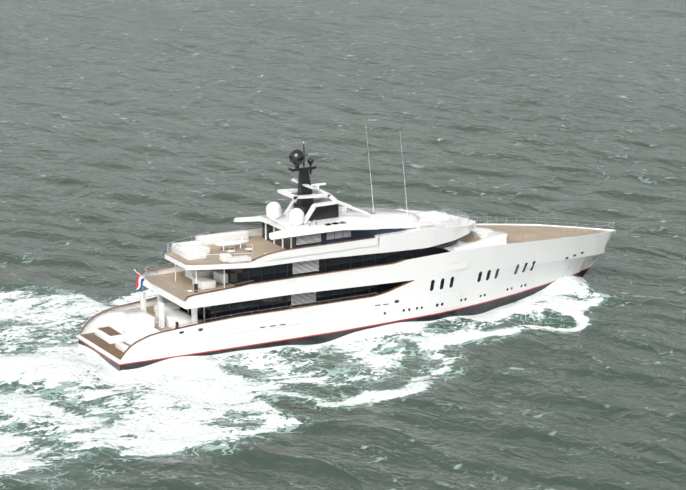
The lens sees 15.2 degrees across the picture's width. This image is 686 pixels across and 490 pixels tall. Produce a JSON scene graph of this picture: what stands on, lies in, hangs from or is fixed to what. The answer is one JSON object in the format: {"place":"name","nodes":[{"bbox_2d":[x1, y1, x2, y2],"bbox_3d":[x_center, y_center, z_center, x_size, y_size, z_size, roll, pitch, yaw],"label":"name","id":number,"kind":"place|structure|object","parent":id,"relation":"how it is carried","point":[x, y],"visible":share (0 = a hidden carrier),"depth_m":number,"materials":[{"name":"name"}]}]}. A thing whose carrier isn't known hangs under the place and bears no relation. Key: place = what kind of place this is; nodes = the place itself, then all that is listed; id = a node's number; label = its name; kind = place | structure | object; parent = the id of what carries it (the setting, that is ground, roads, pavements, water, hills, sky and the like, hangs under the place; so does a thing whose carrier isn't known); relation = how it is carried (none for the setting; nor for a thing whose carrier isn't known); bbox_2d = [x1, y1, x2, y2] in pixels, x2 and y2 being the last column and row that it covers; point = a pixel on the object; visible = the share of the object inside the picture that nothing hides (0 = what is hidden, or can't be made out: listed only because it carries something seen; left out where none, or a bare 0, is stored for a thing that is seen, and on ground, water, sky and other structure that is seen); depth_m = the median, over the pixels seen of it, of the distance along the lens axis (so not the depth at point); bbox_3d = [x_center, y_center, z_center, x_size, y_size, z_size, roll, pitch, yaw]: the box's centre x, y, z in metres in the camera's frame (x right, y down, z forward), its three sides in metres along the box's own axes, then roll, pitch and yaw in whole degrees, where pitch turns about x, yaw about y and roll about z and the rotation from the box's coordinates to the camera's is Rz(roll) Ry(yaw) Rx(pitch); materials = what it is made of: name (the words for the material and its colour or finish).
{"place":"outdoors","nodes":[
{"label":"outdoors","id":0,"kind":"place"},
{"bbox_2d":[0,0,685,489],"bbox_3d":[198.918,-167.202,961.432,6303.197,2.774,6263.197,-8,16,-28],"label":"sea","id":1,"kind":"structure","parent":0,"point":[138,136],"depth_m":337.35,"materials":[{"name":"liquid"}]},
{"bbox_2d":[78,224,615,370],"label":"hull","id":2,"kind":"object","parent":1,"relation":"in","point":[551,264],"visible":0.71,"depth_m":280.23,"materials":[{"name":"white"}]},
{"bbox_2d":[80,230,269,359],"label":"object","id":3,"kind":"object","parent":2,"relation":"on","point":[119,334],"visible":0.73,"depth_m":274.16,"materials":[{"name":"white paint"}]},
{"bbox_2d":[128,206,473,330],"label":"superstructure","id":4,"kind":"object","parent":2,"relation":"on","point":[398,235],"visible":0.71,"depth_m":278.17,"materials":[{"name":"white paint"}]},
{"bbox_2d":[266,131,407,225],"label":"mast and domes","id":5,"kind":"object","parent":4,"relation":"on","point":[305,208],"visible":0.94,"depth_m":279.23,"materials":[{"name":"white paint"}]},
{"bbox_2d":[79,215,613,358],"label":"railing","id":6,"kind":"object","parent":2,"relation":"attached to","point":[140,278],"visible":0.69,"depth_m":274.85,"materials":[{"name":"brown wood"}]},
{"bbox_2d":[179,252,583,345],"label":"portholes","id":7,"kind":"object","parent":2,"relation":"attached to","point":[452,281],"depth_m":283.41,"materials":[{"name":"black glass"}]},
{"bbox_2d":[376,203,614,251],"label":"foredeck","id":8,"kind":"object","parent":2,"relation":"on","point":[474,238],"depth_m":291.25,"materials":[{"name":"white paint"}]}
]}

